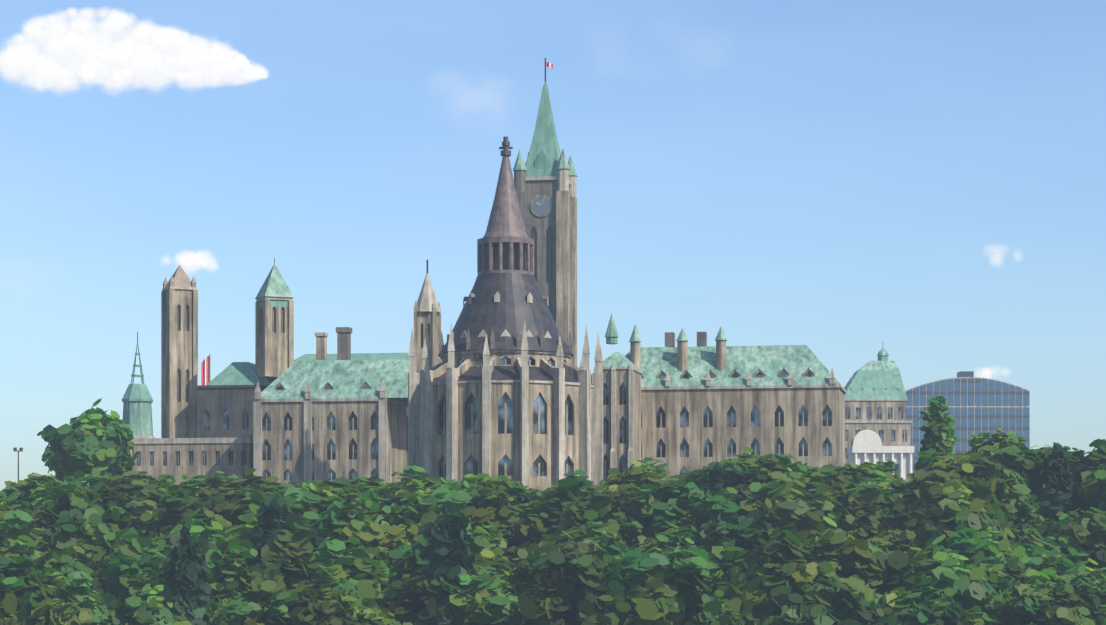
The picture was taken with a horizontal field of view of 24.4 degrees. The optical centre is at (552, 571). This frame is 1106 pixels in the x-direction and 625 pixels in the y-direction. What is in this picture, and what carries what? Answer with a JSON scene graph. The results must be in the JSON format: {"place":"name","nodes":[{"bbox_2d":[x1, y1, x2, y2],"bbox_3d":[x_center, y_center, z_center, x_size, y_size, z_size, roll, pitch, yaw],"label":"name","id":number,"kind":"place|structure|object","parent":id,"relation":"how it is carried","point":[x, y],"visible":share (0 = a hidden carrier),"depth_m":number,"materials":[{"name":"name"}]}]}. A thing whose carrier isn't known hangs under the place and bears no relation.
{"place":"outdoors","nodes":[
{"label":"outdoors","id":0,"kind":"place"},
{"bbox_2d":[0,8,1002,378],"bbox_3d":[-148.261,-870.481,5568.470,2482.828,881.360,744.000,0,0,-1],"label":"cloud","id":1,"kind":"structure","parent":0,"point":[74,50],"depth_m":5283.55,"materials":[{"name":"white"}]},
{"bbox_2d":[0,0,1105,490],"label":"sky","id":2,"kind":"structure","parent":0,"point":[845,191],"materials":[{"name":"blue"}]},
{"bbox_3d":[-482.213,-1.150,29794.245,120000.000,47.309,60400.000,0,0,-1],"label":"terrain","id":3,"kind":"structure","parent":0,"visible":0},
{"bbox_2d":[0,554,36,624],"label":"tree","id":4,"kind":"object","parent":3,"relation":"on","point":[13,566],"visible":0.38,"depth_m":339.63,"materials":[{"name":"green plant"}]},
{"bbox_2d":[0,510,47,570],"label":"tree","id":5,"kind":"object","parent":3,"relation":"on","point":[18,537],"visible":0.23,"depth_m":355.35,"materials":[{"name":"green plant"}]},
{"bbox_2d":[2,473,63,497],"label":"tree","id":6,"kind":"object","parent":3,"relation":"on","point":[29,484],"visible":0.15,"depth_m":388.06,"materials":[{"name":"green plant"}]},
{"bbox_2d":[0,564,97,624],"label":"tree","id":7,"kind":"object","parent":3,"relation":"on","point":[36,590],"visible":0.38,"depth_m":335.78,"materials":[{"name":"green plant"}]},
{"bbox_2d":[0,491,103,559],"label":"tree","id":8,"kind":"object","parent":3,"relation":"on","point":[40,513],"visible":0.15,"depth_m":362.98,"materials":[{"name":"green plant"}]},
{"bbox_2d":[23,477,89,510],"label":"tree","id":9,"kind":"object","parent":3,"relation":"on","point":[45,491],"visible":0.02,"depth_m":375.80,"materials":[{"name":"green plant"}]},
{"bbox_2d":[29,545,108,596],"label":"tree","id":10,"kind":"object","parent":3,"relation":"on","point":[68,560],"visible":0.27,"depth_m":348.33,"materials":[{"name":"green plant"}]},
{"bbox_2d":[26,571,118,624],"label":"tree","id":11,"kind":"object","parent":3,"relation":"on","point":[72,602],"visible":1,"depth_m":329.46,"materials":[{"name":"green plant"}]},
{"bbox_2d":[43,471,125,566],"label":"tree","id":12,"kind":"object","parent":3,"relation":"on","point":[81,521],"visible":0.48,"depth_m":363.07,"materials":[{"name":"green plant"}]},
{"bbox_2d":[37,398,137,481],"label":"lawn tree","id":13,"kind":"object","parent":3,"relation":"on","point":[95,442],"visible":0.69,"depth_m":424.83,"materials":[{"name":"green plant"}]},
{"bbox_2d":[102,552,153,601],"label":"tree","id":14,"kind":"object","parent":3,"relation":"on","point":[122,565],"visible":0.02,"depth_m":344.20,"materials":[{"name":"green plant"}]},
{"bbox_2d":[90,527,169,595],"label":"tree","id":15,"kind":"object","parent":3,"relation":"on","point":[138,547],"visible":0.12,"depth_m":348.41,"materials":[{"name":"green plant"}]},
{"bbox_2d":[122,331,154,457],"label":"spire","id":16,"kind":"structure","parent":3,"relation":"on","point":[137,400],"depth_m":558.34,"materials":[{"name":"metal"}]},
{"bbox_2d":[115,554,168,600],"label":"tree","id":17,"kind":"object","parent":3,"relation":"on","point":[143,564],"visible":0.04,"depth_m":338.38,"materials":[{"name":"green plant"}]},
{"bbox_2d":[116,499,171,536],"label":"tree","id":18,"kind":"object","parent":3,"relation":"on","point":[138,519],"visible":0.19,"depth_m":368.69,"materials":[{"name":"green plant"}]},
{"bbox_2d":[97,470,193,524],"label":"tree","id":19,"kind":"object","parent":3,"relation":"on","point":[126,491],"visible":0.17,"depth_m":374.88,"materials":[{"name":"green plant"}]},
{"bbox_2d":[97,570,194,624],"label":"tree","id":20,"kind":"object","parent":3,"relation":"on","point":[135,607],"visible":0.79,"depth_m":330.76,"materials":[{"name":"green plant"}]},
{"bbox_2d":[128,508,227,562],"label":"tree","id":21,"kind":"object","parent":3,"relation":"on","point":[197,529],"visible":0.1,"depth_m":359.25,"materials":[{"name":"green plant"}]},
{"bbox_2d":[161,525,212,624],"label":"tree","id":22,"kind":"object","parent":3,"relation":"on","point":[186,584],"visible":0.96,"depth_m":331.99,"materials":[{"name":"green plant"}]},
{"bbox_2d":[144,485,238,539],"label":"tree","id":23,"kind":"object","parent":3,"relation":"on","point":[180,501],"visible":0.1,"depth_m":365.06,"materials":[{"name":"green plant"}]},
{"bbox_2d":[179,471,241,497],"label":"tree","id":24,"kind":"object","parent":3,"relation":"on","point":[194,485],"visible":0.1,"depth_m":384.00,"materials":[{"name":"green plant"}]},
{"bbox_2d":[197,538,265,622],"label":"tree","id":25,"kind":"object","parent":3,"relation":"on","point":[226,567],"visible":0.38,"depth_m":338.24,"materials":[{"name":"green plant"}]},
{"bbox_2d":[193,468,278,524],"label":"tree","id":26,"kind":"object","parent":3,"relation":"on","point":[228,497],"visible":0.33,"depth_m":375.72,"materials":[{"name":"green plant"}]},
{"bbox_2d":[208,594,289,624],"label":"tree","id":27,"kind":"object","parent":3,"relation":"on","point":[247,613],"visible":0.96,"depth_m":330.35,"materials":[{"name":"green plant"}]},
{"bbox_2d":[208,503,299,568],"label":"tree","id":28,"kind":"object","parent":3,"relation":"on","point":[242,531],"visible":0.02,"depth_m":349.77,"materials":[{"name":"green plant"}]},
{"bbox_2d":[225,522,322,620],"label":"tree","id":29,"kind":"object","parent":3,"relation":"on","point":[272,573],"visible":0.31,"depth_m":337.68,"materials":[{"name":"green plant"}]},
{"bbox_2d":[248,493,302,567],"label":"tree","id":30,"kind":"object","parent":3,"relation":"on","point":[277,513],"visible":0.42,"depth_m":345.11,"materials":[{"name":"green plant"}]},
{"bbox_2d":[232,483,344,530],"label":"tree","id":31,"kind":"object","parent":3,"relation":"on","point":[297,500],"visible":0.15,"depth_m":369.06,"materials":[{"name":"green plant"}]},
{"bbox_2d":[279,481,349,513],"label":"tree","id":32,"kind":"object","parent":3,"relation":"on","point":[323,489],"visible":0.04,"depth_m":377.25,"materials":[{"name":"green plant"}]},
{"bbox_2d":[269,580,366,624],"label":"tree","id":33,"kind":"object","parent":3,"relation":"on","point":[326,610],"visible":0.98,"depth_m":331.11,"materials":[{"name":"green plant"}]},
{"bbox_2d":[294,539,391,621],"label":"tree","id":34,"kind":"object","parent":3,"relation":"on","point":[366,583],"visible":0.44,"depth_m":337.58,"materials":[{"name":"green plant"}]},
{"bbox_2d":[303,490,391,567],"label":"tree","id":35,"kind":"object","parent":3,"relation":"on","point":[332,523],"visible":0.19,"depth_m":363.09,"materials":[{"name":"green plant"}]},
{"bbox_2d":[331,476,384,491],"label":"tree","id":36,"kind":"object","parent":3,"relation":"on","point":[374,481],"visible":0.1,"depth_m":390.60,"materials":[{"name":"green plant"}]},
{"bbox_2d":[335,486,387,519],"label":"tree","id":37,"kind":"object","parent":3,"relation":"on","point":[352,494],"visible":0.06,"depth_m":378.66,"materials":[{"name":"green plant"}]},
{"bbox_2d":[340,607,412,624],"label":"tree","id":38,"kind":"object","parent":3,"relation":"on","point":[387,617],"visible":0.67,"depth_m":332.72,"materials":[{"name":"green plant"}]},
{"bbox_2d":[371,496,433,567],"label":"tree","id":39,"kind":"object","parent":3,"relation":"on","point":[396,534],"visible":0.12,"depth_m":363.66,"materials":[{"name":"green plant"}]},
{"bbox_2d":[375,466,440,508],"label":"tree","id":40,"kind":"object","parent":3,"relation":"on","point":[423,482],"visible":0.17,"depth_m":382.50,"materials":[{"name":"green plant"}]},
{"bbox_2d":[388,536,476,595],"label":"tree","id":41,"kind":"object","parent":3,"relation":"on","point":[410,564],"visible":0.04,"depth_m":344.97,"materials":[{"name":"green plant"}]},
{"bbox_2d":[378,562,489,624],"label":"tree","id":42,"kind":"object","parent":3,"relation":"on","point":[402,607],"visible":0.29,"depth_m":334.36,"materials":[{"name":"green plant"}]},
{"bbox_2d":[391,483,504,542],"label":"tree","id":43,"kind":"object","parent":3,"relation":"on","point":[439,496],"visible":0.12,"depth_m":367.56,"materials":[{"name":"green plant"}]},
{"bbox_2d":[414,501,483,624],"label":"tree","id":44,"kind":"object","parent":3,"relation":"on","point":[450,556],"visible":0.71,"depth_m":333.50,"materials":[{"name":"green plant"}]},
{"bbox_2d":[413,515,516,562],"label":"tree","id":45,"kind":"object","parent":3,"relation":"on","point":[486,540],"visible":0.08,"depth_m":362.79,"materials":[{"name":"green plant"}]},
{"bbox_2d":[439,473,500,490],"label":"tree","id":46,"kind":"object","parent":3,"relation":"on","point":[453,484],"visible":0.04,"depth_m":385.79,"materials":[{"name":"green plant"}]},
{"bbox_2d":[132,258,846,487],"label":"building","id":47,"kind":"structure","parent":3,"relation":"on","point":[276,409],"depth_m":452.36,"materials":[{"name":"stone"}]},
{"bbox_2d":[449,571,539,624],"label":"tree","id":48,"kind":"object","parent":3,"relation":"on","point":[497,606],"visible":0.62,"depth_m":331.14,"materials":[{"name":"green plant"}]},
{"bbox_2d":[463,475,527,512],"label":"tree","id":49,"kind":"object","parent":3,"relation":"on","point":[495,483],"visible":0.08,"depth_m":379.55,"materials":[{"name":"green plant"}]},
{"bbox_2d":[475,549,519,581],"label":"tree","id":50,"kind":"object","parent":3,"relation":"on","point":[497,565],"visible":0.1,"depth_m":354.53,"materials":[{"name":"green plant"}]},
{"bbox_2d":[408,137,602,490],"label":"library of parliament","id":51,"kind":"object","parent":3,"relation":"on","point":[506,388],"visible":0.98,"depth_m":401.50,"materials":[{"name":"stone"}]},
{"bbox_2d":[463,480,548,563],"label":"tree","id":52,"kind":"object","parent":3,"relation":"on","point":[515,526],"visible":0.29,"depth_m":367.78,"materials":[{"name":"green plant"}]},
{"bbox_2d":[513,58,577,365],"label":"clock tower","id":53,"kind":"structure","parent":3,"relation":"on","point":[545,175],"depth_m":558.35,"materials":[{"name":"stone"}]},
{"bbox_2d":[501,541,623,624],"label":"tree","id":54,"kind":"object","parent":3,"relation":"on","point":[570,590],"visible":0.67,"depth_m":329.65,"materials":[{"name":"green plant"}]},
{"bbox_2d":[519,530,609,572],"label":"tree","id":55,"kind":"object","parent":3,"relation":"on","point":[569,545],"visible":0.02,"depth_m":351.43,"materials":[{"name":"green plant"}]},
{"bbox_2d":[522,470,620,546],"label":"tree","id":56,"kind":"object","parent":3,"relation":"on","point":[560,496],"visible":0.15,"depth_m":372.06,"materials":[{"name":"green plant"}]},
{"bbox_2d":[518,493,628,548],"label":"tree","id":57,"kind":"object","parent":3,"relation":"on","point":[573,514],"visible":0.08,"depth_m":365.28,"materials":[{"name":"green plant"}]},
{"bbox_2d":[517,509,647,566],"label":"tree","id":58,"kind":"object","parent":3,"relation":"on","point":[600,535],"visible":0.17,"depth_m":356.10,"materials":[{"name":"green plant"}]},
{"bbox_2d":[601,488,645,544],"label":"tree","id":59,"kind":"object","parent":3,"relation":"on","point":[619,502],"visible":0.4,"depth_m":376.85,"materials":[{"name":"green plant"}]},
{"bbox_2d":[606,518,649,552],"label":"tree","id":60,"kind":"object","parent":3,"relation":"on","point":[628,532],"depth_m":372.06,"materials":[{"name":"green plant"}]},
{"bbox_2d":[593,460,687,515],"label":"tree","id":61,"kind":"object","parent":3,"relation":"on","point":[635,476],"visible":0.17,"depth_m":381.63,"materials":[{"name":"green plant"}]},
{"bbox_2d":[608,478,705,546],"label":"tree","id":62,"kind":"object","parent":3,"relation":"on","point":[655,517],"visible":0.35,"depth_m":375.25,"materials":[{"name":"green plant"}]},
{"bbox_2d":[595,542,729,624],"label":"tree","id":63,"kind":"object","parent":3,"relation":"on","point":[644,588],"visible":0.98,"depth_m":329.26,"materials":[{"name":"green plant"}]},
{"bbox_2d":[637,523,705,552],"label":"tree","id":64,"kind":"object","parent":3,"relation":"on","point":[670,536],"visible":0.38,"depth_m":370.61,"materials":[{"name":"green plant"}]},
{"bbox_2d":[646,545,722,584],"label":"tree","id":65,"kind":"object","parent":3,"relation":"on","point":[689,553],"visible":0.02,"depth_m":357.79,"materials":[{"name":"green plant"}]},
{"bbox_2d":[697,461,738,502],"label":"tree","id":66,"kind":"object","parent":3,"relation":"on","point":[712,474],"visible":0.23,"depth_m":378.58,"materials":[{"name":"green plant"}]},
{"bbox_2d":[685,590,755,624],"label":"tree","id":67,"kind":"object","parent":3,"relation":"on","point":[736,619],"visible":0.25,"depth_m":331.73,"materials":[{"name":"green plant"}]},
{"bbox_2d":[680,487,774,561],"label":"tree","id":68,"kind":"object","parent":3,"relation":"on","point":[720,510],"visible":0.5,"depth_m":369.95,"materials":[{"name":"green plant"}]},
{"bbox_2d":[683,445,800,498],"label":"tree","id":69,"kind":"object","parent":3,"relation":"on","point":[743,466],"visible":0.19,"depth_m":380.41,"materials":[{"name":"green plant"}]},
{"bbox_2d":[727,510,775,570],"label":"tree","id":70,"kind":"object","parent":3,"relation":"on","point":[745,544],"visible":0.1,"depth_m":345.40,"materials":[{"name":"green plant"}]},
{"bbox_2d":[703,517,843,621],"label":"tree","id":71,"kind":"object","parent":3,"relation":"on","point":[747,583],"visible":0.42,"depth_m":336.60,"materials":[{"name":"green plant"}]},
{"bbox_2d":[740,479,847,540],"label":"tree","id":72,"kind":"object","parent":3,"relation":"on","point":[776,504],"visible":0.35,"depth_m":369.06,"materials":[{"name":"green plant"}]},
{"bbox_2d":[759,576,875,624],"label":"tree","id":73,"kind":"object","parent":3,"relation":"on","point":[823,602],"visible":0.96,"depth_m":328.39,"materials":[{"name":"green plant"}]},
{"bbox_2d":[790,471,860,507],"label":"tree","id":74,"kind":"object","parent":3,"relation":"on","point":[835,488],"visible":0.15,"depth_m":381.28,"materials":[{"name":"green plant"}]},
{"bbox_2d":[782,516,918,622],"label":"tree","id":75,"kind":"object","parent":3,"relation":"on","point":[852,561],"visible":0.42,"depth_m":336.65,"materials":[{"name":"green plant"}]},
{"bbox_2d":[818,462,893,485],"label":"tree","id":76,"kind":"object","parent":3,"relation":"on","point":[864,472],"visible":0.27,"depth_m":385.12,"materials":[{"name":"green plant"}]},
{"bbox_2d":[821,481,896,542],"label":"tree","id":77,"kind":"object","parent":3,"relation":"on","point":[859,513],"visible":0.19,"depth_m":367.51,"materials":[{"name":"green plant"}]},
{"bbox_2d":[837,470,910,524],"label":"tree","id":78,"kind":"object","parent":3,"relation":"on","point":[893,495],"visible":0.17,"depth_m":375.58,"materials":[{"name":"green plant"}]},
{"bbox_2d":[844,348,913,482],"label":"domed building","id":79,"kind":"structure","parent":3,"relation":"on","point":[877,426],"depth_m":701.43,"materials":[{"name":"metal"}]},
{"bbox_2d":[868,522,927,556],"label":"tree","id":80,"kind":"object","parent":3,"relation":"on","point":[893,540],"visible":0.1,"depth_m":362.96,"materials":[{"name":"green plant"}]},
{"bbox_2d":[863,577,971,624],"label":"tree","id":81,"kind":"object","parent":3,"relation":"on","point":[909,608],"visible":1,"depth_m":332.10,"materials":[{"name":"green plant"}]},
{"bbox_2d":[905,448,964,491],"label":"tree","id":82,"kind":"object","parent":3,"relation":"on","point":[924,459],"visible":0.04,"depth_m":378.03,"materials":[{"name":"green plant"}]},
{"bbox_2d":[914,396,961,469],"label":"poplar tree","id":83,"kind":"object","parent":3,"relation":"on","point":[938,435],"visible":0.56,"depth_m":410.29,"materials":[{"name":"green plant"}]},
{"bbox_2d":[877,534,1011,616],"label":"tree","id":84,"kind":"object","parent":3,"relation":"on","point":[941,568],"visible":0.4,"depth_m":337.14,"materials":[{"name":"green plant"}]},
{"bbox_2d":[884,469,1014,540],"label":"tree","id":85,"kind":"object","parent":3,"relation":"on","point":[920,477],"visible":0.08,"depth_m":371.78,"materials":[{"name":"green plant"}]},
{"bbox_2d":[891,469,1016,548],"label":"tree","id":86,"kind":"object","parent":3,"relation":"on","point":[938,515],"visible":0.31,"depth_m":364.33,"materials":[{"name":"green plant"}]},
{"bbox_2d":[905,371,1029,472],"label":"glass office building","id":87,"kind":"structure","parent":3,"relation":"on","point":[976,405],"depth_m":820.50,"materials":[{"name":"glass"}]},
{"bbox_2d":[924,510,1023,557],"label":"tree","id":88,"kind":"object","parent":3,"relation":"on","point":[1006,545],"visible":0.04,"depth_m":359.42,"materials":[{"name":"green plant"}]},
{"bbox_2d":[922,452,1030,503],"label":"tree","id":89,"kind":"object","parent":3,"relation":"on","point":[1001,477],"visible":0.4,"depth_m":377.36,"materials":[{"name":"green plant"}]},
{"bbox_2d":[960,605,1003,624],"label":"tree","id":90,"kind":"object","parent":3,"relation":"on","point":[977,616],"visible":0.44,"depth_m":333.09,"materials":[{"name":"green plant"}]},
{"bbox_2d":[946,523,1022,578],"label":"tree","id":91,"kind":"object","parent":3,"relation":"on","point":[975,552],"visible":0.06,"depth_m":352.93,"materials":[{"name":"green plant"}]},
{"bbox_2d":[962,428,1027,456],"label":"tree","id":92,"kind":"object","parent":3,"relation":"on","point":[1011,439],"visible":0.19,"depth_m":391.75,"materials":[{"name":"green plant"}]},
{"bbox_2d":[974,545,1032,597],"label":"tree","id":93,"kind":"object","parent":3,"relation":"on","point":[1006,569],"visible":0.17,"depth_m":344.41,"materials":[{"name":"green plant"}]},
{"bbox_2d":[977,446,1043,502],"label":"tree","id":94,"kind":"object","parent":3,"relation":"on","point":[1027,460],"visible":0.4,"depth_m":382.13,"materials":[{"name":"green plant"}]},
{"bbox_2d":[998,491,1043,542],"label":"tree","id":95,"kind":"object","parent":3,"relation":"on","point":[1025,512],"visible":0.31,"depth_m":374.07,"materials":[{"name":"green plant"}]},
{"bbox_2d":[998,568,1071,596],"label":"tree","id":96,"kind":"object","parent":3,"relation":"on","point":[1033,576],"visible":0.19,"depth_m":343.22,"materials":[{"name":"green plant"}]},
{"bbox_2d":[1000,540,1070,574],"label":"tree","id":97,"kind":"object","parent":3,"relation":"on","point":[1025,555],"visible":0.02,"depth_m":352.21,"materials":[{"name":"green plant"}]},
{"bbox_2d":[1006,521,1067,561],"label":"tree","id":98,"kind":"object","parent":3,"relation":"on","point":[1033,534],"visible":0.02,"depth_m":364.32,"materials":[{"name":"green plant"}]},
{"bbox_2d":[988,571,1105,624],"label":"tree","id":99,"kind":"object","parent":3,"relation":"on","point":[1046,602],"visible":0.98,"depth_m":330.70,"materials":[{"name":"green plant"}]},
{"bbox_2d":[1036,442,1077,524],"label":"tree","id":100,"kind":"object","parent":3,"relation":"on","point":[1058,488],"visible":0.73,"depth_m":378.08,"materials":[{"name":"green plant"}]},
{"bbox_2d":[1023,547,1105,603],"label":"tree","id":101,"kind":"object","parent":3,"relation":"on","point":[1048,561],"visible":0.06,"depth_m":347.62,"materials":[{"name":"green plant"}]},
{"bbox_2d":[1042,507,1105,571],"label":"tree","id":102,"kind":"object","parent":3,"relation":"on","point":[1077,536],"visible":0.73,"depth_m":366.28,"materials":[{"name":"green plant"}]},
{"bbox_2d":[1055,569,1101,623],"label":"tree","id":103,"kind":"object","parent":3,"relation":"on","point":[1084,595],"visible":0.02,"depth_m":339.71,"materials":[{"name":"green plant"}]},
{"bbox_2d":[1071,439,1105,515],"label":"tree","id":104,"kind":"object","parent":3,"relation":"on","point":[1095,461],"visible":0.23,"depth_m":380.11,"materials":[{"name":"green plant"}]},
{"bbox_2d":[1077,469,1105,514],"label":"tree","id":105,"kind":"object","parent":3,"relation":"on","point":[1091,483],"visible":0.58,"depth_m":375.92,"materials":[{"name":"green plant"}]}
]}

